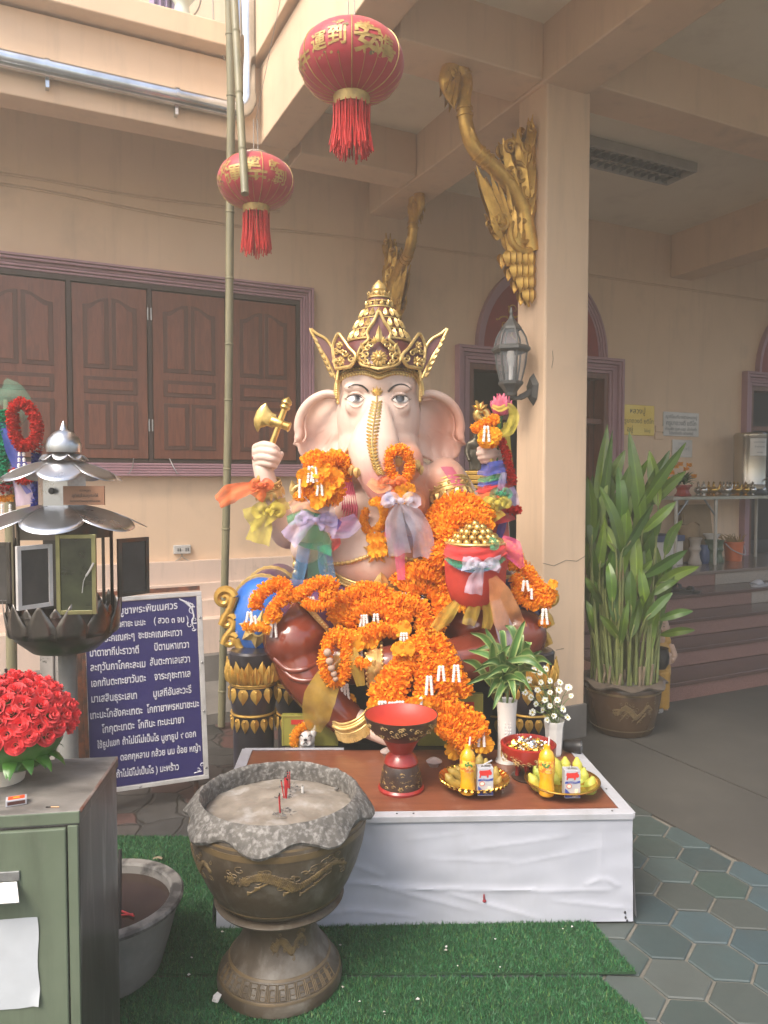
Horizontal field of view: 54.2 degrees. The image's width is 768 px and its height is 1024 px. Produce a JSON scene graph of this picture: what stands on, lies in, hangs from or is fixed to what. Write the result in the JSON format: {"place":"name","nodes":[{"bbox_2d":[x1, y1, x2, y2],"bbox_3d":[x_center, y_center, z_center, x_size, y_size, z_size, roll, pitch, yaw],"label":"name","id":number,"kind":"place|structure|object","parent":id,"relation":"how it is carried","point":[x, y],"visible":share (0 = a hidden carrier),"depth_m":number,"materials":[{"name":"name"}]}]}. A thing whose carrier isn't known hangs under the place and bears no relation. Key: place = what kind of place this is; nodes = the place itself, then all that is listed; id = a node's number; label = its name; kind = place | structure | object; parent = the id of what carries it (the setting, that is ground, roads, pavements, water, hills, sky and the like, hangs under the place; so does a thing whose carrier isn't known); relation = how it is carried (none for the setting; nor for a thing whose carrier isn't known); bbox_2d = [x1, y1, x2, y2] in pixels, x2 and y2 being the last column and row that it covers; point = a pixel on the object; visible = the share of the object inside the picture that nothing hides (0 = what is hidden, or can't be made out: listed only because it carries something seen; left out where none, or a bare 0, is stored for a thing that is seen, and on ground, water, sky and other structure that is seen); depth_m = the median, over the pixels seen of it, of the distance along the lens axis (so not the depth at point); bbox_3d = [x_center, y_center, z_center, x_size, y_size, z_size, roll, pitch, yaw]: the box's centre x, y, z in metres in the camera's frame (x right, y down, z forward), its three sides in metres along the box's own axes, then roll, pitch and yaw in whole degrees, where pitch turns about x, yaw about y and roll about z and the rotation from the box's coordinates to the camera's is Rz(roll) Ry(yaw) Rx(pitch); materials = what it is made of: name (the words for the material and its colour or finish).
{"place":"outdoors","nodes":[
{"label":"outdoors","id":0,"kind":"place"},
{"bbox_2d":[38,651,277,976],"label":"ground","id":1,"kind":"structure","parent":0,"point":[153,811],"depth_m":3.67,"materials":[{"name":"concrete"}]},
{"bbox_2d":[77,586,208,793],"bbox_3d":[-1.162,0.887,3.593,0.615,1.034,0.139,-1,3,-19],"label":"prayer board","id":2,"kind":"object","parent":1,"relation":"on","point":[142,709],"visible":0.98,"depth_m":3.59,"materials":[{"name":"metal"}]},
{"bbox_2d":[218,0,235,726],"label":"bamboo pole","id":3,"kind":"object","parent":1,"relation":"on","point":[229,288],"visible":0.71,"depth_m":4.48,"materials":[{"name":"wood"}]},
{"bbox_2d":[117,834,635,975],"bbox_3d":[-0.511,1.416,2.797,2.608,0.024,0.947,0,2,0],"label":"grass mat","id":4,"kind":"object","parent":1,"relation":"on","point":[545,947],"depth_m":2.49,"materials":[{"name":"plastic"}]},
{"bbox_2d":[3,399,16,672],"bbox_3d":[-1.597,0.471,3.212,0.064,1.891,0.044,0,2,0],"label":"garland post","id":5,"kind":"object","parent":4,"relation":"on","point":[11,653],"visible":0.24,"depth_m":3.19,"materials":[{"name":"brown wood"}]},
{"bbox_2d":[0,409,13,514],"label":"green garland","id":6,"kind":"object","parent":5,"relation":"hanging from","point":[5,466],"visible":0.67,"depth_m":3.08,"materials":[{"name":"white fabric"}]},
{"bbox_2d":[5,396,44,466],"bbox_3d":[-1.454,-0.314,3.039,0.158,0.312,0.060,0,2,0],"label":"red garland","id":7,"kind":"object","parent":5,"relation":"hanging from","point":[31,442],"visible":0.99,"depth_m":3.02,"materials":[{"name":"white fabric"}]},
{"bbox_2d":[0,421,149,758],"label":"votive lamp","id":8,"kind":"object","parent":4,"relation":"on","point":[63,611],"visible":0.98,"depth_m":2.39,"materials":[{"name":"metal"}]},
{"bbox_2d":[0,542,11,603],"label":"door","id":9,"kind":"structure","parent":8,"relation":"in","point":[5,547],"depth_m":2.48,"materials":[{"name":"metal"}]},
{"bbox_2d":[15,544,53,610],"bbox_3d":[-1.069,0.198,2.296,0.012,0.194,0.115,2,3,34],"label":"door","id":10,"kind":"structure","parent":8,"relation":"in","point":[33,563],"depth_m":2.29,"materials":[{"name":"metal"}]},
{"bbox_2d":[55,534,97,614],"bbox_3d":[-0.965,0.196,2.354,0.122,0.252,0.012,0,2,-5],"label":"door","id":11,"kind":"structure","parent":8,"relation":"in","point":[75,553],"depth_m":2.35,"materials":[{"name":"glass"}]},
{"bbox_2d":[63,486,104,504],"bbox_3d":[-0.966,-0.053,2.416,0.132,0.061,0.009,0,2,0],"label":"engraved plaque","id":12,"kind":"object","parent":8,"relation":"attached to","point":[83,495],"visible":1,"depth_m":2.41,"materials":[{"name":"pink metal"}]},
{"bbox_2d":[117,537,149,597],"bbox_3d":[-0.855,0.186,2.560,0.012,0.197,0.122,2,3,35],"label":"door","id":13,"kind":"structure","parent":8,"relation":"in","point":[133,578],"depth_m":2.56,"materials":[{"name":"metal"}]},
{"bbox_2d":[119,858,183,997],"bbox_3d":[-0.872,1.319,2.342,0.480,0.245,0.480,0,2,0],"label":"water basin","id":14,"kind":"object","parent":4,"relation":"on","point":[152,893],"visible":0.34,"depth_m":2.29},
{"bbox_2d":[212,748,636,927],"bbox_3d":[0.133,1.230,2.923,1.515,0.386,0.708,0,2,0],"label":"offering table","id":15,"kind":"object","parent":4,"relation":"on","point":[436,850],"visible":0.61,"depth_m":2.61,"materials":[{"name":"fabric"}]},
{"bbox_2d":[364,703,437,797],"bbox_3d":[0.064,0.904,2.832,0.279,0.285,0.279,0,2,0],"label":"footed bowl","id":16,"kind":"object","parent":15,"relation":"on","point":[401,730],"visible":1,"depth_m":2.78,"materials":[{"name":"ceramic"}]},
{"bbox_2d":[434,724,494,760],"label":"marigold garland","id":17,"kind":"object","parent":15,"relation":"on","point":[455,746],"visible":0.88,"depth_m":3.04,"materials":[{"name":"orange plant"}]},
{"bbox_2d":[439,764,509,793],"bbox_3d":[0.340,1.021,2.832,0.268,0.054,0.268,0,2,0],"label":"gold plate","id":18,"kind":"object","parent":15,"relation":"on","point":[503,783],"visible":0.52,"depth_m":2.79,"materials":[{"name":"metal"}]},
{"bbox_2d":[460,737,475,795],"bbox_3d":[0.306,0.927,2.745,0.059,0.207,0.061,0,2,0],"label":"juice bottle","id":19,"kind":"object","parent":18,"relation":"on","point":[467,764],"visible":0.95,"depth_m":2.73,"materials":[{"name":"yellow"}]},
{"bbox_2d":[495,697,517,764],"bbox_3d":[0.509,0.906,3.110,0.092,0.256,0.092,0,2,0],"label":"tall vase","id":20,"kind":"object","parent":15,"relation":"on","point":[506,718],"visible":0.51,"depth_m":3.08,"materials":[{"name":"white ceramic"}]},
{"bbox_2d":[463,621,551,709],"bbox_3d":[0.479,0.640,3.027,0.300,0.396,0.295,2,3,43],"label":"striped foliage","id":21,"kind":"object","parent":20,"relation":"in","point":[504,674],"visible":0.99,"depth_m":3.03,"materials":[{"name":"green plant"}]},
{"bbox_2d":[500,734,556,783],"bbox_3d":[0.565,0.971,2.940,0.216,0.141,0.216,0,2,0],"label":"footed tray","id":22,"kind":"object","parent":15,"relation":"on","point":[527,760],"visible":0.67,"depth_m":2.89,"materials":[{"name":"red paint"}]},
{"bbox_2d":[544,717,564,756],"bbox_3d":[0.722,0.956,3.181,0.084,0.150,0.084,-1,3,-22],"label":"faceted vase","id":23,"kind":"object","parent":15,"relation":"on","point":[554,731],"visible":0.79,"depth_m":3.15,"materials":[{"name":"white ceramic"}]},
{"bbox_2d":[522,665,573,723],"bbox_3d":[0.699,0.784,3.199,0.139,0.237,0.186,-2,3,-37],"label":"daisy bunch","id":24,"kind":"object","parent":23,"relation":"in","point":[545,701],"visible":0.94,"depth_m":3.18,"materials":[{"name":"white plant"}]},
{"bbox_2d":[524,766,600,795],"bbox_3d":[0.668,1.024,2.814,0.281,0.051,0.281,0,2,0],"label":"gold plate","id":25,"kind":"object","parent":15,"relation":"on","point":[585,790],"visible":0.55,"depth_m":2.76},
{"bbox_2d":[538,737,554,796],"bbox_3d":[0.593,0.925,2.732,0.060,0.212,0.062,0,2,0],"label":"juice bottle","id":26,"kind":"object","parent":25,"relation":"on","point":[546,764],"visible":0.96,"depth_m":2.71,"materials":[{"name":"yellow"}]},
{"bbox_2d":[528,756,596,794],"bbox_3d":[0.667,1.005,2.840,0.262,0.135,0.132,0,2,0],"label":"banana hand","id":27,"kind":"object","parent":25,"relation":"on","point":[533,778],"visible":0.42,"depth_m":2.84,"materials":[{"name":"food"}]},
{"bbox_2d":[0,0,767,739],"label":"temple building","id":28,"kind":"structure","parent":1,"relation":"on","point":[112,336],"depth_m":5.51,"materials":[{"name":"paint"}]},
{"bbox_2d":[0,0,256,119],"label":"drain pipe","id":29,"kind":"object","parent":28,"relation":"attached to","point":[47,69],"visible":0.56,"depth_m":4.66,"materials":[{"name":"metal"}]},
{"bbox_2d":[0,170,279,212],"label":"wall cable","id":30,"kind":"object","parent":28,"relation":"attached to","point":[125,194],"depth_m":5.45,"materials":[{"name":"paint"}]},
{"bbox_2d":[0,250,313,475],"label":"window","id":31,"kind":"structure","parent":28,"relation":"in","point":[131,359],"depth_m":5.61,"materials":[{"name":"paint"}]},
{"bbox_2d":[230,0,248,195],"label":"bamboo pole","id":32,"kind":"object","parent":28,"relation":"hanging from","point":[239,94],"visible":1,"depth_m":3.78,"materials":[{"name":"wood"}]},
{"bbox_2d":[256,2,279,129],"bbox_3d":[-0.371,-2.907,3.252,0.193,1.766,3.663,-1,3,-18],"label":"lantern line","id":33,"kind":"object","parent":28,"relation":"attached to","point":[266,66],"visible":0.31,"depth_m":3.74,"materials":[{"name":"beige metal"}]},
{"bbox_2d":[217,119,293,259],"bbox_3d":[-0.671,-1.696,3.931,0.400,0.715,0.402,0,2,0],"label":"paper lantern","id":34,"kind":"object","parent":33,"relation":"hanging from","point":[271,182],"visible":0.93,"depth_m":3.84,"materials":[{"name":"paper"}]},
{"bbox_2d":[298,0,403,164],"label":"paper lantern","id":35,"kind":"object","parent":28,"relation":"hanging from","point":[351,67],"visible":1,"depth_m":2.73,"materials":[{"name":"paper"}]},
{"bbox_2d":[0,181,767,301],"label":"wall cable","id":36,"kind":"object","parent":28,"relation":"attached to","point":[347,236],"depth_m":6.09,"materials":[{"name":"paint"}]},
{"bbox_2d":[382,192,425,319],"bbox_3d":[0.155,-1.941,6.177,0.120,1.332,0.675,-1,3,-26],"label":"serpent bracket","id":37,"kind":"object","parent":28,"relation":"attached to","point":[396,280],"visible":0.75,"depth_m":6.17,"materials":[{"name":"gold metal"}]},
{"bbox_2d":[439,62,538,306],"bbox_3d":[0.605,-1.860,4.249,0.675,1.332,0.120,-1,3,-26],"label":"serpent bracket","id":38,"kind":"object","parent":28,"relation":"attached to","point":[509,222],"visible":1,"depth_m":4.27,"materials":[{"name":"gold metal"}]},
{"bbox_2d":[492,306,538,405],"bbox_3d":[0.754,-0.904,4.348,0.281,0.564,0.194,-2,3,-43],"label":"wall lamp","id":39,"kind":"object","parent":28,"relation":"attached to","point":[510,387],"visible":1,"depth_m":4.31,"materials":[{"name":"black metal"}]},
{"bbox_2d":[455,277,624,559],"bbox_3d":[1.380,-0.914,7.503,1.955,2.898,0.785,-1,3,-26],"label":"doorway","id":40,"kind":"structure","parent":28,"relation":"in","point":[607,375],"depth_m":7.39,"materials":[{"name":"paint"}]},
{"bbox_2d":[624,404,653,435],"bbox_3d":[2.614,-0.948,7.743,0.466,0.313,0.011,-1,3,-26],"label":"sign","id":41,"kind":"object","parent":28,"relation":"attached to","point":[639,420],"visible":0.97,"depth_m":7.75,"materials":[{"name":"paper"}]},
{"bbox_2d":[589,135,696,185],"bbox_3d":[1.904,-2.781,5.936,1.250,0.075,0.320,-1,3,-26],"label":"ceiling light","id":42,"kind":"object","parent":28,"relation":"attached to","point":[610,156],"visible":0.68,"depth_m":5.96,"materials":[{"name":"grey metal"}]},
{"bbox_2d":[663,411,698,436],"bbox_3d":[3.175,-0.936,8.017,0.522,0.254,0.011,-1,3,-26],"label":"white plaque","id":43,"kind":"object","parent":28,"relation":"attached to","point":[680,424],"visible":1,"depth_m":8.01,"materials":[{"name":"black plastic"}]},
{"bbox_2d":[680,504,712,544],"bbox_3d":[3.315,0.170,7.930,0.400,0.500,0.031,-1,-6,-26],"label":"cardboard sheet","id":44,"kind":"object","parent":28,"relation":"on","point":[700,514],"visible":0.36,"depth_m":7.93,"materials":[{"name":"cardboard"}]},
{"bbox_2d":[663,495,767,567],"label":"landing table","id":45,"kind":"object","parent":28,"relation":"on","point":[688,498],"visible":0.68,"depth_m":7.56,"materials":[{"name":"metal"}]},
{"bbox_2d":[739,489,766,495],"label":"tank stand","id":46,"kind":"object","parent":45,"relation":"on","point":[760,492],"visible":0.33,"depth_m":7.95,"materials":[{"name":"plastic"}]},
{"bbox_2d":[733,432,767,488],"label":"water tank","id":47,"kind":"object","parent":46,"relation":"on","point":[749,459],"visible":0.95,"depth_m":7.96,"materials":[{"name":"metal"}]},
{"bbox_2d":[739,325,767,555],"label":"doorway","id":48,"kind":"structure","parent":28,"relation":"in","point":[756,381],"depth_m":8.46,"materials":[{"name":"paint"}]},
{"bbox_2d":[341,800,767,1023],"bbox_3d":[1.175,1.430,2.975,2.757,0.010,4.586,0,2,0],"label":"hexagonal paving","id":49,"kind":"structure","parent":0,"point":[668,975],"depth_m":2.56,"materials":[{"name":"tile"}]},
{"bbox_2d":[285,744,474,749],"bbox_3d":[0.010,1.234,3.356,0.910,0.353,0.138,0,2,0],"label":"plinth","id":50,"kind":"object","parent":49,"relation":"on","point":[364,747],"visible":0.05,"depth_m":3.37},
{"bbox_2d":[282,713,337,745],"bbox_3d":[-0.334,0.984,3.393,0.254,0.142,0.033,0,2,0],"label":"gift box","id":51,"kind":"object","parent":50,"relation":"on","point":[324,737],"visible":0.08,"depth_m":3.38,"materials":[{"name":"green cardboard"}]},
{"bbox_2d":[418,692,482,745],"bbox_3d":[0.300,0.936,3.391,0.294,0.237,0.033,0,2,0],"label":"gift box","id":52,"kind":"object","parent":50,"relation":"on","point":[475,700],"visible":0.05,"depth_m":3.38,"materials":[{"name":"green cardboard"}]},
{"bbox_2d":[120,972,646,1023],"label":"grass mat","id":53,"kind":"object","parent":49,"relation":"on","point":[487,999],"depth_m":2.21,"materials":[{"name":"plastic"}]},
{"bbox_2d":[0,756,119,1023],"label":"steel cabinet","id":54,"kind":"object","parent":53,"relation":"on","point":[59,872],"visible":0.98,"depth_m":1.72,"materials":[{"name":"green metal"}]},
{"bbox_2d":[0,917,39,1009],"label":"paper notice","id":55,"kind":"object","parent":54,"relation":"attached to","point":[19,975],"visible":1,"depth_m":1.69,"materials":[{"name":"paper"}]},
{"bbox_2d":[0,668,81,787],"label":"rose pot","id":56,"kind":"object","parent":54,"relation":"on","point":[39,714],"visible":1,"depth_m":1.81,"materials":[{"name":"red plastic"}]},
{"bbox_2d":[214,888,343,1018],"bbox_3d":[-0.322,1.303,2.319,0.396,0.278,0.396,0,2,0],"label":"urn pedestal","id":57,"kind":"object","parent":53,"relation":"on","point":[282,970],"visible":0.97,"depth_m":2.20,"materials":[{"name":"brown ceramic"}]},
{"bbox_2d":[183,761,374,922],"bbox_3d":[-0.322,1.007,2.306,0.556,0.313,0.556,-1,3,-20],"label":"incense urn","id":58,"kind":"object","parent":57,"relation":"on","point":[255,860],"visible":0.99,"depth_m":2.12,"materials":[{"name":"brown ceramic"}]},
{"bbox_2d":[214,480,559,767],"bbox_3d":[0.011,0.593,3.738,1.594,1.602,0.881,0,2,0],"label":"throne","id":59,"kind":"object","parent":49,"relation":"on","point":[257,691],"visible":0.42,"depth_m":3.40,"materials":[{"name":"gold metal"}]},
{"bbox_2d":[252,280,546,745],"bbox_3d":[0.064,-0.055,3.529,1.365,2.123,0.860,0,2,0],"label":"elephant headed statue","id":60,"kind":"object","parent":59,"relation":"on","point":[378,362],"visible":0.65,"depth_m":3.48,"materials":[{"name":"pink"}]},
{"bbox_2d":[248,478,273,502],"bbox_3d":[-0.559,-0.098,3.409,0.118,0.114,0.043,-1,2,-12],"label":"net bow","id":61,"kind":"object","parent":60,"relation":"attached to","point":[260,495],"visible":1,"depth_m":3.41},
{"bbox_2d":[215,482,267,508],"bbox_3d":[-0.644,-0.080,3.428,0.276,0.130,0.036,0,2,6],"label":"net ribbon","id":62,"kind":"object","parent":61,"relation":"attached to","point":[227,495],"visible":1,"depth_m":3.43,"materials":[{"name":"fabric"}]},
{"bbox_2d":[242,501,285,546],"bbox_3d":[-0.556,0.056,3.466,0.208,0.213,0.059,1,2,12],"label":"net bow","id":63,"kind":"object","parent":60,"relation":"attached to","point":[260,517],"visible":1,"depth_m":3.46,"materials":[{"name":"fabric"}]},
{"bbox_2d":[245,575,292,637],"bbox_3d":[-0.499,0.414,3.306,0.221,0.271,0.108,0,2,0],"label":"marigold garland","id":64,"kind":"object","parent":60,"relation":"hanging from","point":[273,612],"visible":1,"depth_m":3.29,"materials":[{"name":"orange plant"}]},
{"bbox_2d":[254,397,291,479],"bbox_3d":[-0.512,-0.330,3.464,0.177,0.402,0.052,0,2,0],"label":"ceremonial axe","id":65,"kind":"object","parent":60,"relation":"attached to","point":[264,416],"visible":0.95,"depth_m":3.45,"materials":[{"name":"gold metal"}]},
{"bbox_2d":[291,524,331,555],"bbox_3d":[-0.331,0.127,3.380,0.191,0.146,0.045,0,2,7],"label":"net ribbon","id":66,"kind":"object","parent":60,"relation":"attached to","point":[311,536],"visible":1,"depth_m":3.38,"materials":[{"name":"fabric"}]},
{"bbox_2d":[287,575,340,607],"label":"marigold garland","id":67,"kind":"object","parent":60,"relation":"hanging from","point":[326,587],"visible":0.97,"depth_m":3.27,"materials":[{"name":"orange plant"}]},
{"bbox_2d":[296,467,346,509],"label":"marigold garland","id":68,"kind":"object","parent":60,"relation":"hanging from","point":[325,490],"visible":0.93,"depth_m":3.27,"materials":[{"name":"orange plant"}]},
{"bbox_2d":[299,448,352,482],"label":"marigold garland","id":69,"kind":"object","parent":60,"relation":"hanging from","point":[316,461],"visible":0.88,"depth_m":3.28,"materials":[{"name":"orange plant"}]},
{"bbox_2d":[316,628,356,701],"bbox_3d":[-0.205,0.693,3.257,0.166,0.396,0.205,0,2,0],"label":"marigold garland","id":70,"kind":"object","parent":60,"relation":"hanging from","point":[333,637],"visible":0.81,"depth_m":3.19,"materials":[{"name":"orange plant"}]},
{"bbox_2d":[302,651,342,732],"bbox_3d":[-0.248,0.778,3.215,0.205,0.358,0.056,0,2,4],"label":"net ribbon","id":71,"kind":"object","parent":70,"relation":"hanging from","point":[319,699],"visible":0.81,"depth_m":3.20,"materials":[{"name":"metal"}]},
{"bbox_2d":[325,580,396,627],"bbox_3d":[-0.094,0.421,3.425,0.366,0.219,0.136,-1,2,-15],"label":"marigold garland","id":72,"kind":"object","parent":60,"relation":"attached to","point":[346,597],"visible":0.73,"depth_m":3.40,"materials":[{"name":"orange plant"}]},
{"bbox_2d":[333,617,398,651],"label":"marigold garland","id":73,"kind":"object","parent":60,"relation":"attached to","point":[372,635],"visible":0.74,"depth_m":3.30,"materials":[{"name":"orange plant"}]},
{"bbox_2d":[359,496,388,557],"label":"marigold garland","id":74,"kind":"object","parent":60,"relation":"hanging from","point":[376,539],"visible":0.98,"depth_m":3.41,"materials":[{"name":"orange plant"}]},
{"bbox_2d":[337,595,415,628],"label":"marigold garland","id":75,"kind":"object","parent":60,"relation":"attached to","point":[363,608],"visible":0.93,"depth_m":3.35,"materials":[{"name":"orange plant"}]},
{"bbox_2d":[366,627,431,700],"bbox_3d":[0.074,0.651,3.179,0.314,0.316,0.111,-1,3,-22],"label":"marigold garland","id":76,"kind":"object","parent":60,"relation":"attached to","point":[381,684],"visible":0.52,"depth_m":3.14,"materials":[{"name":"orange plant"}]},
{"bbox_2d":[383,443,416,504],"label":"marigold garland","id":77,"kind":"object","parent":60,"relation":"hanging from","point":[403,494],"visible":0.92,"depth_m":3.25,"materials":[{"name":"orange plant"}]},
{"bbox_2d":[383,655,418,701],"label":"marigold garland","id":78,"kind":"object","parent":60,"relation":"hanging from","point":[400,684],"visible":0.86,"depth_m":3.11,"materials":[{"name":"orange plant"}]},
{"bbox_2d":[366,693,441,711],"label":"marigold garland","id":79,"kind":"object","parent":60,"relation":"hanging from","point":[423,700],"visible":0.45,"depth_m":3.06,"materials":[{"name":"orange plant"}]},
{"bbox_2d":[394,511,415,549],"bbox_3d":[0.094,0.084,3.320,0.089,0.178,0.065,-1,3,-17],"label":"net ribbon","id":80,"kind":"object","parent":60,"relation":"attached to","point":[405,534],"visible":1,"depth_m":3.32,"materials":[{"name":"fabric"}]},
{"bbox_2d":[390,591,432,656],"bbox_3d":[0.129,0.482,3.262,0.206,0.246,0.352,0,2,0],"label":"marigold garland","id":81,"kind":"object","parent":60,"relation":"attached to","point":[423,610],"visible":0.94,"depth_m":3.35,"materials":[{"name":"orange plant"}]},
{"bbox_2d":[388,558,449,607],"bbox_3d":[0.184,0.324,3.401,0.352,0.230,0.144,1,3,17],"label":"marigold garland","id":82,"kind":"object","parent":60,"relation":"attached to","point":[418,570],"visible":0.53,"depth_m":3.37,"materials":[{"name":"orange plant"}]},
{"bbox_2d":[411,640,436,698],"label":"marigold garland","id":83,"kind":"object","parent":60,"relation":"hanging from","point":[423,664],"visible":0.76,"depth_m":3.12,"materials":[{"name":"orange plant"}]},
{"bbox_2d":[403,578,449,635],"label":"marigold garland","id":84,"kind":"object","parent":60,"relation":"attached to","point":[429,590],"visible":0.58,"depth_m":3.39,"materials":[{"name":"orange plant"}]},
{"bbox_2d":[419,499,449,570],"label":"marigold garland","id":85,"kind":"object","parent":60,"relation":"attached to","point":[428,539],"visible":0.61,"depth_m":3.35,"materials":[{"name":"orange plant"}]},
{"bbox_2d":[430,519,458,571],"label":"marigold garland","id":86,"kind":"object","parent":60,"relation":"hanging from","point":[444,532],"visible":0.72,"depth_m":3.29,"materials":[{"name":"orange plant"}]},
{"bbox_2d":[429,632,474,699],"bbox_3d":[0.283,0.652,3.143,0.202,0.281,0.251,0,2,0],"label":"marigold garland","id":87,"kind":"object","parent":60,"relation":"hanging from","point":[458,675],"visible":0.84,"depth_m":3.15,"materials":[{"name":"orange plant"}]},
{"bbox_2d":[425,652,459,700],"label":"marigold garland","id":88,"kind":"object","parent":87,"relation":"hanging from","point":[445,689],"visible":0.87,"depth_m":3.10,"materials":[{"name":"orange plant"}]},
{"bbox_2d":[435,710,485,746],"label":"marigold garland","id":89,"kind":"object","parent":60,"relation":"hanging from","point":[455,723],"visible":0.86,"depth_m":3.04,"materials":[{"name":"orange plant"}]},
{"bbox_2d":[432,697,490,736],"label":"marigold garland","id":90,"kind":"object","parent":60,"relation":"hanging from","point":[476,719],"visible":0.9,"depth_m":3.05,"materials":[{"name":"orange plant"}]},
{"bbox_2d":[427,508,495,530],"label":"marigold garland","id":91,"kind":"object","parent":60,"relation":"attached to","point":[459,520],"visible":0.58,"depth_m":3.32,"materials":[{"name":"orange plant"}]},
{"bbox_2d":[439,489,496,521],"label":"marigold garland","id":92,"kind":"object","parent":60,"relation":"attached to","point":[459,496],"visible":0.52,"depth_m":3.38,"materials":[{"name":"orange plant"}]},
{"bbox_2d":[444,520,506,609],"bbox_3d":[0.397,0.226,3.270,0.273,0.383,0.271,0,2,0],"label":"sweet bowl","id":93,"kind":"object","parent":60,"relation":"on","point":[466,589],"visible":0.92,"depth_m":3.18,"materials":[{"name":"red ceramic"}]},
{"bbox_2d":[442,542,507,561],"bbox_3d":[0.388,0.168,3.158,0.279,0.079,0.092,0,2,0],"label":"net ribbon","id":94,"kind":"object","parent":93,"relation":"attached to","point":[465,555],"visible":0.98,"depth_m":3.13,"materials":[{"name":"fabric"}]},
{"bbox_2d":[488,575,526,633],"bbox_3d":[0.520,0.400,3.192,0.192,0.273,0.081,-1,2,-15],"label":"net ribbon","id":95,"kind":"object","parent":93,"relation":"hanging from","point":[505,609],"visible":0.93,"depth_m":3.16,"materials":[{"name":"fabric"}]},
{"bbox_2d":[508,560,558,604],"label":"marigold garland","id":96,"kind":"object","parent":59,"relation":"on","point":[528,572],"visible":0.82,"depth_m":3.33,"materials":[{"name":"orange plant"}]},
{"bbox_2d":[562,723,767,874],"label":"concrete strip","id":97,"kind":"object","parent":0,"point":[725,817],"visible":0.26,"depth_m":3.67,"materials":[{"name":"concrete"}]},
{"bbox_2d":[583,685,767,798],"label":"concrete drive","id":98,"kind":"structure","parent":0,"point":[723,736],"depth_m":4.53,"materials":[{"name":"concrete"}]},
{"bbox_2d":[584,667,667,738],"bbox_3d":[1.477,1.183,4.654,0.521,0.335,0.521,1,3,28],"label":"glazed planter","id":99,"kind":"object","parent":98,"relation":"on","point":[625,711],"visible":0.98,"depth_m":4.47,"materials":[{"name":"brown ceramic"}]},
{"bbox_2d":[585,424,698,685],"bbox_3d":[1.560,0.258,4.635,0.717,1.609,0.407,0,2,0],"label":"heliconia clump","id":100,"kind":"object","parent":99,"relation":"on","point":[625,579],"visible":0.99,"depth_m":4.59,"materials":[{"name":"green plant"}]},
{"bbox_2d":[645,621,676,713],"bbox_3d":[1.821,1.042,5.020,0.234,0.666,0.220,-2,3,-45],"label":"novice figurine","id":101,"kind":"object","parent":98,"relation":"on","point":[668,655],"visible":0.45,"depth_m":5.00,"materials":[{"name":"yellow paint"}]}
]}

